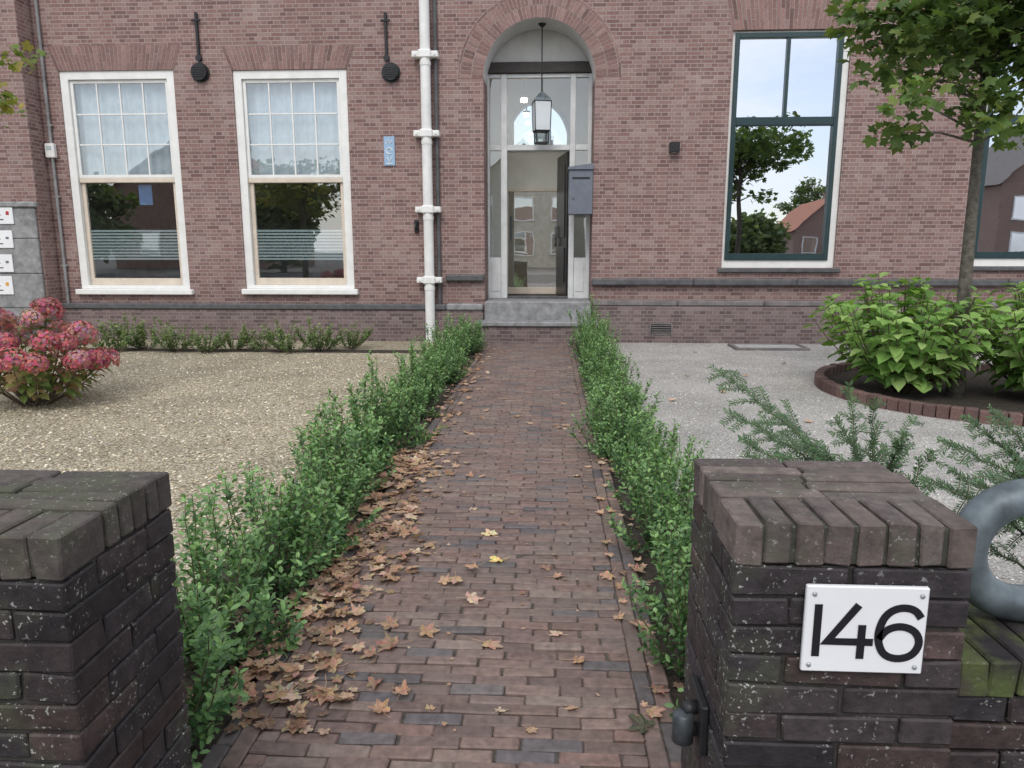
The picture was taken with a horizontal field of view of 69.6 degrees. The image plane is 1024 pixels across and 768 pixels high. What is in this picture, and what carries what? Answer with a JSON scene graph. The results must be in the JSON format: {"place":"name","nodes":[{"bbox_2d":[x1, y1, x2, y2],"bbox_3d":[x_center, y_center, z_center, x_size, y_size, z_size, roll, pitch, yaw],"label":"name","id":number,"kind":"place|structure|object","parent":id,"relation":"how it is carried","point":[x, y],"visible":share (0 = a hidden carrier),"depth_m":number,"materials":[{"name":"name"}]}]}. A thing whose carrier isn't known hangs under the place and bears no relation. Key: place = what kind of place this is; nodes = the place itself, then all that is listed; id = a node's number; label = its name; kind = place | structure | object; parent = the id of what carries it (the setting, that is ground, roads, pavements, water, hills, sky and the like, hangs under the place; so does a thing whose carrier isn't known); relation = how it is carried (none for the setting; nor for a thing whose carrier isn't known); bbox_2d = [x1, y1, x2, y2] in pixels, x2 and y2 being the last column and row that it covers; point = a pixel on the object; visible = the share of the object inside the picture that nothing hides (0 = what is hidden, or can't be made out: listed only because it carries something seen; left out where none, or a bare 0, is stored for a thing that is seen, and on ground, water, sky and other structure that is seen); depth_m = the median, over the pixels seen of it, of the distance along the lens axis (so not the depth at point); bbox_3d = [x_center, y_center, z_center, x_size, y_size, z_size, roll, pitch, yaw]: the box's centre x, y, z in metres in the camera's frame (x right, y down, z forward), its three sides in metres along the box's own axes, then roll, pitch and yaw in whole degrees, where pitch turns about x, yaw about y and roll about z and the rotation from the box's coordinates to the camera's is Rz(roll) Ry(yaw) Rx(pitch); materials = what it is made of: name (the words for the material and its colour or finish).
{"place":"outdoors","nodes":[
{"label":"outdoors","id":0,"kind":"place"},
{"bbox_2d":[0,339,443,600],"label":"gravel bed","id":1,"kind":"object","parent":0,"point":[176,450],"depth_m":6.63,"materials":[{"name":"beige gravel"}]},
{"bbox_2d":[0,40,47,128],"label":"garden tree","id":2,"kind":"object","parent":1,"relation":"on","point":[14,67],"visible":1,"depth_m":6.69,"materials":[{"name":"green plant"}]},
{"bbox_2d":[0,202,49,340],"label":"stone pier","id":3,"kind":"structure","parent":1,"relation":"on","point":[26,256],"depth_m":11.74,"materials":[{"name":"grey stone"}]},
{"bbox_2d":[0,276,13,293],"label":"name plate","id":4,"kind":"object","parent":3,"relation":"attached to","point":[6,285],"visible":1,"depth_m":11.80,"materials":[{"name":"plastic"}]},
{"bbox_2d":[0,230,13,247],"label":"name plate","id":5,"kind":"object","parent":3,"relation":"attached to","point":[6,238],"visible":1,"depth_m":11.67,"materials":[{"name":"plastic"}]},
{"bbox_2d":[0,254,13,271],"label":"name plate","id":6,"kind":"object","parent":3,"relation":"attached to","point":[6,262],"visible":1,"depth_m":11.74,"materials":[{"name":"plastic"}]},
{"bbox_2d":[0,207,13,223],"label":"name plate","id":7,"kind":"object","parent":3,"relation":"attached to","point":[6,215],"visible":1,"depth_m":11.60,"materials":[{"name":"plastic"}]},
{"bbox_2d":[0,297,121,406],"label":"hydrangea","id":8,"kind":"object","parent":1,"relation":"on","point":[34,370],"visible":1,"depth_m":6.94,"materials":[{"name":"pink plant"}]},
{"bbox_2d":[325,320,374,348],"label":"shrub","id":9,"kind":"object","parent":1,"relation":"on","point":[355,342],"visible":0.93,"depth_m":10.99,"materials":[{"name":"green plant"}]},
{"bbox_2d":[69,348,429,352],"bbox_3d":[-3.845,-0.496,10.869,5.630,0.001,0.300,1,10,3],"label":"soil bed","id":10,"kind":"object","parent":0,"point":[294,350],"visible":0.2,"depth_m":10.86,"materials":[{"name":"soil"}]},
{"bbox_2d":[90,312,144,352],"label":"shrub","id":11,"kind":"object","parent":10,"relation":"on","point":[123,344],"visible":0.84,"depth_m":10.80,"materials":[{"name":"green plant"}]},
{"bbox_2d":[107,312,174,348],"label":"shrub","id":12,"kind":"object","parent":10,"relation":"on","point":[139,343],"visible":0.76,"depth_m":10.94,"materials":[{"name":"green plant"}]},
{"bbox_2d":[147,317,203,351],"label":"shrub","id":13,"kind":"object","parent":10,"relation":"on","point":[168,340],"visible":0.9,"depth_m":10.66,"materials":[{"name":"green plant"}]},
{"bbox_2d":[181,323,231,352],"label":"shrub","id":14,"kind":"object","parent":10,"relation":"on","point":[214,346],"visible":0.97,"depth_m":10.56,"materials":[{"name":"green plant"}]},
{"bbox_2d":[211,323,252,350],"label":"shrub","id":15,"kind":"object","parent":10,"relation":"on","point":[239,346],"visible":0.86,"depth_m":10.83,"materials":[{"name":"green plant"}]},
{"bbox_2d":[237,323,275,350],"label":"shrub","id":16,"kind":"object","parent":10,"relation":"on","point":[261,345],"visible":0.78,"depth_m":10.92,"materials":[{"name":"green plant"}]},
{"bbox_2d":[260,317,315,352],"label":"shrub","id":17,"kind":"object","parent":10,"relation":"on","point":[281,345],"visible":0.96,"depth_m":10.56,"materials":[{"name":"green plant"}]},
{"bbox_2d":[292,316,346,350],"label":"shrub","id":18,"kind":"object","parent":10,"relation":"on","point":[319,344],"visible":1,"depth_m":10.71,"materials":[{"name":"green plant"}]},
{"bbox_2d":[181,341,484,762],"bbox_3d":[-0.944,0.254,6.816,0.560,0.001,10.400,1,10,3],"label":"soil strip","id":19,"kind":"object","parent":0,"point":[189,681],"depth_m":3.21,"materials":[{"name":"soil"}]},
{"bbox_2d":[173,537,257,767],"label":"box shrub","id":20,"kind":"object","parent":19,"relation":"on","point":[215,707],"visible":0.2,"depth_m":2.17,"materials":[{"name":"green plant"}]},
{"bbox_2d":[170,483,307,671],"bbox_3d":[-1.058,0.694,2.627,0.690,0.682,0.669,1,11,7],"label":"box shrub","id":21,"kind":"object","parent":19,"relation":"on","point":[199,601],"visible":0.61,"depth_m":2.67,"materials":[{"name":"green plant"}]},
{"bbox_2d":[176,461,347,602],"bbox_3d":[-1.076,0.624,3.207,0.792,0.616,0.699,-6,12,-31],"label":"box shrub","id":22,"kind":"object","parent":19,"relation":"on","point":[324,552],"visible":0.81,"depth_m":3.19,"materials":[{"name":"green plant"}]},
{"bbox_2d":[237,428,389,549],"bbox_3d":[-1.038,0.539,3.733,0.707,0.577,0.732,3,11,14],"label":"box shrub","id":23,"kind":"object","parent":19,"relation":"on","point":[348,502],"visible":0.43,"depth_m":3.76,"materials":[{"name":"green plant"}]},
{"bbox_2d":[265,402,396,506],"bbox_3d":[-1.057,0.415,4.270,0.668,0.645,0.662,1,11,6],"label":"box shrub","id":24,"kind":"object","parent":19,"relation":"on","point":[349,446],"visible":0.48,"depth_m":4.26,"materials":[{"name":"green plant"}]},
{"bbox_2d":[289,395,398,473],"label":"box shrub","id":25,"kind":"object","parent":19,"relation":"on","point":[374,425],"visible":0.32,"depth_m":4.84,"materials":[{"name":"green plant"}]},
{"bbox_2d":[325,350,446,454],"bbox_3d":[-0.999,0.141,5.421,0.681,0.773,0.789,8,13,38],"label":"box shrub","id":26,"kind":"object","parent":19,"relation":"on","point":[385,406],"visible":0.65,"depth_m":5.42,"materials":[{"name":"green plant"}]},
{"bbox_2d":[361,383,427,436],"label":"box shrub","id":27,"kind":"object","parent":19,"relation":"on","point":[405,409],"visible":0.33,"depth_m":5.88,"materials":[{"name":"green plant"}]},
{"bbox_2d":[378,367,446,419],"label":"box shrub","id":28,"kind":"object","parent":19,"relation":"on","point":[418,401],"visible":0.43,"depth_m":6.46,"materials":[{"name":"green plant"}]},
{"bbox_2d":[380,339,453,389],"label":"box shrub","id":29,"kind":"object","parent":19,"relation":"on","point":[426,363],"visible":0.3,"depth_m":7.61,"materials":[{"name":"green plant"}]},
{"bbox_2d":[388,336,453,405],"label":"box shrub","id":30,"kind":"object","parent":19,"relation":"on","point":[432,395],"visible":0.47,"depth_m":6.96,"materials":[{"name":"green plant"}]},
{"bbox_2d":[186,348,683,734],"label":"leaf litter","id":31,"kind":"object","parent":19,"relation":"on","point":[297,709],"visible":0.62,"depth_m":3.05,"materials":[{"name":"brown plant"}]},
{"bbox_2d":[264,689,287,702],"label":"fallen leaf","id":32,"kind":"object","parent":31,"relation":"on","point":[273,695],"visible":1,"depth_m":2.42,"materials":[{"name":"plant"}]},
{"bbox_2d":[281,720,310,733],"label":"fallen leaf","id":33,"kind":"object","parent":31,"relation":"on","point":[291,730],"visible":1,"depth_m":2.28,"materials":[{"name":"plant"}]},
{"bbox_2d":[281,689,311,700],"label":"fallen leaf","id":34,"kind":"object","parent":31,"relation":"on","point":[292,696],"visible":1,"depth_m":2.41,"materials":[{"name":"plant"}]},
{"bbox_2d":[409,329,466,375],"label":"box shrub","id":35,"kind":"object","parent":19,"relation":"on","point":[446,346],"visible":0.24,"depth_m":8.64,"materials":[{"name":"green plant"}]},
{"bbox_2d":[417,341,472,384],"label":"box shrub","id":36,"kind":"object","parent":19,"relation":"on","point":[451,378],"visible":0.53,"depth_m":8.15,"materials":[{"name":"green plant"}]},
{"bbox_2d":[422,311,470,365],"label":"box shrub","id":37,"kind":"object","parent":19,"relation":"on","point":[446,335],"visible":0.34,"depth_m":9.22,"materials":[{"name":"green plant"}]},
{"bbox_2d":[433,319,470,356],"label":"box shrub","id":38,"kind":"object","parent":19,"relation":"on","point":[465,345],"visible":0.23,"depth_m":9.76,"materials":[{"name":"green plant"}]},
{"bbox_2d":[452,314,487,343],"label":"box shrub","id":39,"kind":"object","parent":19,"relation":"on","point":[461,318],"visible":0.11,"depth_m":10.93,"materials":[{"name":"green plant"}]},
{"bbox_2d":[454,316,488,354],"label":"box shrub","id":40,"kind":"object","parent":19,"relation":"on","point":[474,344],"visible":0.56,"depth_m":10.35,"materials":[{"name":"green plant"}]},
{"bbox_2d":[200,343,681,767],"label":"path","id":41,"kind":"structure","parent":0,"point":[594,725],"depth_m":2.93,"materials":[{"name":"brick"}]},
{"bbox_2d":[276,660,308,671],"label":"fallen leaf","id":42,"kind":"object","parent":41,"relation":"on","point":[286,667],"visible":1,"depth_m":2.56,"materials":[{"name":"plant"}]},
{"bbox_2d":[310,674,337,704],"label":"fallen leaf","id":43,"kind":"object","parent":41,"relation":"on","point":[321,700],"visible":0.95,"depth_m":2.44,"materials":[{"name":"plant"}]},
{"bbox_2d":[326,657,349,672],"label":"fallen leaf","id":44,"kind":"object","parent":41,"relation":"on","point":[334,662],"visible":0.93,"depth_m":2.61,"materials":[{"name":"plant"}]},
{"bbox_2d":[367,698,390,717],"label":"fallen leaf","id":45,"kind":"object","parent":41,"relation":"on","point":[379,706],"visible":1,"depth_m":2.37,"materials":[{"name":"plant"}]},
{"bbox_2d":[375,631,412,651],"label":"fallen leaf","id":46,"kind":"object","parent":41,"relation":"on","point":[387,642],"visible":1,"depth_m":2.77,"materials":[{"name":"plant"}]},
{"bbox_2d":[392,679,410,698],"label":"fallen leaf","id":47,"kind":"object","parent":41,"relation":"on","point":[403,689],"visible":1,"depth_m":2.45,"materials":[{"name":"plant"}]},
{"bbox_2d":[407,623,440,637],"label":"fallen leaf","id":48,"kind":"object","parent":41,"relation":"on","point":[429,630],"visible":1,"depth_m":2.83,"materials":[{"name":"plant"}]},
{"bbox_2d":[465,591,483,603],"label":"fallen leaf","id":49,"kind":"object","parent":41,"relation":"on","point":[473,597],"visible":1,"depth_m":3.11,"materials":[{"name":"plant"}]},
{"bbox_2d":[471,638,502,649],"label":"fallen leaf","id":50,"kind":"object","parent":41,"relation":"on","point":[490,643],"visible":1,"depth_m":2.76,"materials":[{"name":"plant"}]},
{"bbox_2d":[627,713,667,733],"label":"fallen leaf","id":51,"kind":"object","parent":41,"relation":"on","point":[641,724],"visible":1,"depth_m":2.30,"materials":[{"name":"plant"}]},
{"bbox_2d":[636,706,665,717],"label":"fallen leaf","id":52,"kind":"object","parent":41,"relation":"on","point":[653,711],"visible":0.98,"depth_m":2.36,"materials":[{"name":"plant"}]},
{"bbox_2d":[642,684,669,694],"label":"fallen leaf","id":53,"kind":"object","parent":41,"relation":"on","point":[658,689],"visible":1,"depth_m":2.48,"materials":[{"name":"plant"}]},
{"bbox_2d":[607,342,1023,583],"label":"gravel yard","id":54,"kind":"structure","parent":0,"point":[784,390],"depth_m":6.79,"materials":[{"name":"grey gravel"}]},
{"bbox_2d":[727,343,809,350],"bbox_3d":[3.876,-0.558,11.152,1.080,0.045,0.560,1,10,3],"label":"drain cover","id":55,"kind":"object","parent":54,"relation":"on","point":[768,346],"visible":1,"depth_m":11.05,"materials":[{"name":"metal"}]},
{"bbox_2d":[706,363,948,495],"bbox_3d":[1.171,0.484,2.720,0.881,1.061,0.782,1,10,3],"label":"yew bush","id":56,"kind":"object","parent":54,"relation":"on","point":[816,448],"visible":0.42,"depth_m":2.64,"materials":[{"name":"green plant"}]},
{"bbox_2d":[814,362,1023,426],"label":"brick edging","id":57,"kind":"object","parent":54,"relation":"on","point":[823,382],"visible":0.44,"depth_m":6.78,"materials":[{"name":"brick"}]},
{"bbox_2d":[828,370,1023,417],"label":"soil bed","id":58,"kind":"object","parent":54,"relation":"on","point":[979,393],"visible":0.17,"depth_m":7.56,"materials":[{"name":"soil"}]},
{"bbox_2d":[802,272,1023,393],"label":"hydrangea","id":59,"kind":"object","parent":58,"relation":"on","point":[904,352],"visible":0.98,"depth_m":7.20,"materials":[{"name":"green plant"}]},
{"bbox_2d":[823,0,1023,397],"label":"garden tree","id":60,"kind":"object","parent":58,"relation":"on","point":[978,36],"visible":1,"depth_m":6.61,"materials":[{"name":"green plant"}]},
{"bbox_2d":[947,281,1023,392],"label":"hydrangea","id":61,"kind":"object","parent":58,"relation":"on","point":[1010,360],"visible":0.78,"depth_m":7.16,"materials":[{"name":"green plant"}]},
{"bbox_2d":[917,403,1023,569],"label":"yew bush","id":62,"kind":"object","parent":54,"relation":"on","point":[1017,462],"visible":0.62,"depth_m":2.50,"materials":[{"name":"green plant"}]},
{"label":"ground","id":63,"kind":"structure","parent":0,"visible":0},
{"bbox_2d":[0,469,192,767],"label":"gate pillar","id":64,"kind":"structure","parent":63,"relation":"on","point":[92,673],"depth_m":1.33,"materials":[{"name":"brick"}]},
{"bbox_2d":[0,0,1023,344],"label":"brick house","id":65,"kind":"structure","parent":63,"relation":"on","point":[254,182],"depth_m":11.56,"materials":[{"name":"brick"}]},
{"bbox_2d":[44,143,56,157],"bbox_3d":[-7.369,-3.725,11.757,0.150,0.220,0.092,1,10,3],"label":"junction box","id":66,"kind":"object","parent":65,"relation":"attached to","point":[50,150],"visible":1,"depth_m":11.72,"materials":[{"name":"white paint"}]},
{"bbox_2d":[34,0,69,302],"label":"cable pipe","id":67,"kind":"object","parent":65,"relation":"attached to","point":[49,125],"visible":0.79,"depth_m":11.78,"materials":[{"name":"grey metal"}]},
{"bbox_2d":[59,70,194,294],"bbox_3d":[-6.202,-3.207,11.910,1.970,3.488,0.310,1,10,3],"label":"window","id":68,"kind":"structure","parent":65,"relation":"in","point":[128,119],"depth_m":11.90,"materials":[{"name":"white paint"}]},
{"bbox_2d":[191,62,209,82],"bbox_3d":[-4.853,-4.841,11.419,0.290,0.290,0.096,1,10,3],"label":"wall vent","id":69,"kind":"object","parent":65,"relation":"attached to","point":[200,72],"depth_m":11.39,"materials":[{"name":"metal"}]},
{"bbox_2d":[233,69,358,294],"bbox_3d":[-3.442,-3.177,11.773,1.915,3.461,0.309,1,10,3],"label":"window","id":70,"kind":"structure","parent":65,"relation":"in","point":[292,125],"depth_m":11.76,"materials":[{"name":"white paint"}]},
{"bbox_2d":[384,136,394,165],"bbox_3d":[-1.920,-3.647,11.524,0.170,0.440,0.028,1,10,3],"label":"wall sign","id":71,"kind":"object","parent":65,"relation":"attached to","point":[389,150],"visible":1,"depth_m":11.52,"materials":[{"name":"metal"}]},
{"bbox_2d":[381,62,399,82],"bbox_3d":[-1.862,-4.780,11.277,0.290,0.290,0.096,1,10,3],"label":"wall vent","id":72,"kind":"object","parent":65,"relation":"attached to","point":[390,72],"depth_m":11.24,"materials":[{"name":"metal"}]},
{"bbox_2d":[411,0,442,341],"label":"downpipe","id":73,"kind":"object","parent":65,"relation":"attached to","point":[424,54],"visible":0.99,"depth_m":11.36,"materials":[{"name":"metal"}]},
{"bbox_2d":[432,0,441,303],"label":"cable pipe","id":74,"kind":"object","parent":65,"relation":"attached to","point":[435,65],"visible":1,"depth_m":11.43,"materials":[{"name":"metal"}]},
{"bbox_2d":[507,189,556,293],"bbox_3d":[0.417,-2.590,13.416,1.071,1.882,0.059,1,10,3],"label":"inner door","id":75,"kind":"structure","parent":65,"relation":"in","point":[531,213],"depth_m":13.42,"materials":[{"name":"beige paint"}]},
{"bbox_2d":[532,23,551,144],"bbox_3d":[0.467,-4.688,11.532,0.278,1.780,0.276,-2,11,-8],"label":"lantern","id":76,"kind":"object","parent":65,"relation":"hanging from","point":[541,110],"visible":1,"depth_m":11.50,"materials":[{"name":"black paint"}]},
{"bbox_2d":[555,151,569,295],"bbox_3d":[0.852,-2.718,12.700,0.100,2.380,0.900,-1,11,-7],"label":"door","id":77,"kind":"structure","parent":65,"relation":"in","point":[561,246],"depth_m":12.56,"materials":[{"name":"black paint"}]},
{"bbox_2d":[568,163,592,214],"bbox_3d":[1.073,-3.067,11.622,0.388,0.772,0.370,1,10,3],"label":"mailbox","id":78,"kind":"object","parent":65,"relation":"attached to","point":[580,191],"visible":1,"depth_m":11.47,"materials":[{"name":"paint"}]},
{"bbox_2d":[669,142,679,152],"bbox_3d":[2.482,-3.616,11.253,0.150,0.153,0.126,1,10,3],"label":"wall lamp","id":79,"kind":"object","parent":65,"relation":"attached to","point":[674,147],"visible":1,"depth_m":11.19,"materials":[{"name":"metal"}]},
{"bbox_2d":[717,30,850,272],"bbox_3d":[4.184,-3.518,11.302,1.883,3.570,0.220,1,10,3],"label":"window","id":80,"kind":"structure","parent":65,"relation":"in","point":[788,89],"depth_m":11.32,"materials":[{"name":"glass"}]},
{"bbox_2d":[973,28,1023,270],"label":"window","id":81,"kind":"structure","parent":65,"relation":"in","point":[999,243],"depth_m":11.31,"materials":[{"name":"glass"}]},
{"bbox_2d":[577,345,691,707],"bbox_3d":[0.936,0.262,6.771,0.360,0.001,10.300,1,10,3],"label":"soil strip","id":82,"kind":"object","parent":63,"relation":"on","point":[650,572],"depth_m":3.41,"materials":[{"name":"soil"}]},
{"bbox_2d":[567,308,606,353],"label":"box shrub","id":83,"kind":"object","parent":82,"relation":"on","point":[578,337],"visible":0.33,"depth_m":10.09,"materials":[{"name":"green plant"}]},
{"bbox_2d":[567,295,615,348],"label":"box shrub","id":84,"kind":"object","parent":82,"relation":"on","point":[593,321],"visible":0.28,"depth_m":10.58,"materials":[{"name":"green plant"}]},
{"bbox_2d":[571,318,621,361],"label":"box shrub","id":85,"kind":"object","parent":82,"relation":"on","point":[587,339],"visible":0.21,"depth_m":9.58,"materials":[{"name":"green plant"}]},
{"bbox_2d":[577,320,621,363],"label":"box shrub","id":86,"kind":"object","parent":82,"relation":"on","point":[590,342],"visible":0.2,"depth_m":9.09,"materials":[{"name":"green plant"}]},
{"bbox_2d":[578,337,626,374],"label":"box shrub","id":87,"kind":"object","parent":82,"relation":"on","point":[584,352],"visible":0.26,"depth_m":8.54,"materials":[{"name":"green plant"}]},
{"bbox_2d":[579,357,629,391],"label":"box shrub","id":88,"kind":"object","parent":82,"relation":"on","point":[600,370],"visible":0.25,"depth_m":7.49,"materials":[{"name":"green plant"}]},
{"bbox_2d":[578,340,632,384],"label":"box shrub","id":89,"kind":"object","parent":82,"relation":"on","point":[613,357],"visible":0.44,"depth_m":7.95,"materials":[{"name":"green plant"}]},
{"bbox_2d":[582,374,643,420],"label":"box shrub","id":90,"kind":"object","parent":82,"relation":"on","point":[613,383],"visible":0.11,"depth_m":6.32,"materials":[{"name":"green plant"}]},
{"bbox_2d":[568,387,666,459],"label":"box shrub","id":91,"kind":"object","parent":82,"relation":"on","point":[600,435],"visible":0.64,"depth_m":5.24,"materials":[{"name":"green plant"}]},
{"bbox_2d":[583,351,653,404],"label":"box shrub","id":92,"kind":"object","parent":82,"relation":"on","point":[616,375],"visible":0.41,"depth_m":6.88,"materials":[{"name":"green plant"}]},
{"bbox_2d":[585,369,663,440],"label":"box shrub","id":93,"kind":"object","parent":82,"relation":"on","point":[633,399],"visible":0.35,"depth_m":5.76,"materials":[{"name":"green plant"}]},
{"bbox_2d":[599,406,693,485],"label":"box shrub","id":94,"kind":"object","parent":82,"relation":"on","point":[637,449],"visible":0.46,"depth_m":4.64,"materials":[{"name":"green plant"}]},
{"bbox_2d":[620,531,690,717],"bbox_3d":[0.700,0.755,2.429,0.543,0.646,0.629,-2,11,-12],"label":"box shrub","id":95,"kind":"object","parent":82,"relation":"on","point":[679,612],"visible":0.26,"depth_m":2.59,"materials":[{"name":"green plant"}]},
{"bbox_2d":[602,420,709,519],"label":"box shrub","id":96,"kind":"object","parent":82,"relation":"on","point":[666,474],"visible":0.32,"depth_m":4.11,"materials":[{"name":"green plant"}]},
{"bbox_2d":[605,428,709,563],"bbox_3d":[0.806,0.537,3.576,0.590,0.659,0.585,7,13,35],"label":"box shrub","id":97,"kind":"object","parent":82,"relation":"on","point":[659,499],"visible":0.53,"depth_m":3.54,"materials":[{"name":"green plant"}]},
{"bbox_2d":[627,492,691,617],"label":"box shrub","id":98,"kind":"object","parent":82,"relation":"on","point":[672,551],"visible":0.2,"depth_m":2.96,"materials":[{"name":"green plant"}]},
{"bbox_2d":[681,459,977,767],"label":"gate pillar","id":99,"kind":"structure","parent":63,"relation":"on","point":[771,539],"depth_m":1.31,"materials":[{"name":"brick"}]},
{"bbox_2d":[672,675,708,755],"bbox_3d":[0.363,0.688,1.534,0.066,0.110,0.120,1,10,3],"label":"gate hinge","id":100,"kind":"object","parent":99,"relation":"attached to","point":[690,719],"visible":1,"depth_m":1.50,"materials":[{"name":"metal"}]},
{"bbox_2d":[799,584,929,673],"bbox_3d":[0.608,0.424,1.271,0.206,0.160,0.012,1,10,3],"label":"house number plate","id":101,"kind":"object","parent":99,"relation":"attached to","point":[866,628],"visible":1,"depth_m":1.27,"materials":[{"name":"metal"}]},
{"bbox_2d":[947,599,1023,767],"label":"wall","id":102,"kind":"structure","parent":63,"relation":"on","point":[987,717],"depth_m":1.37,"materials":[{"name":"brick"}]},
{"bbox_2d":[958,479,1023,620],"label":"tubular railing","id":103,"kind":"object","parent":102,"relation":"on","point":[990,513],"visible":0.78,"depth_m":1.43,"materials":[{"name":"grey metal"}]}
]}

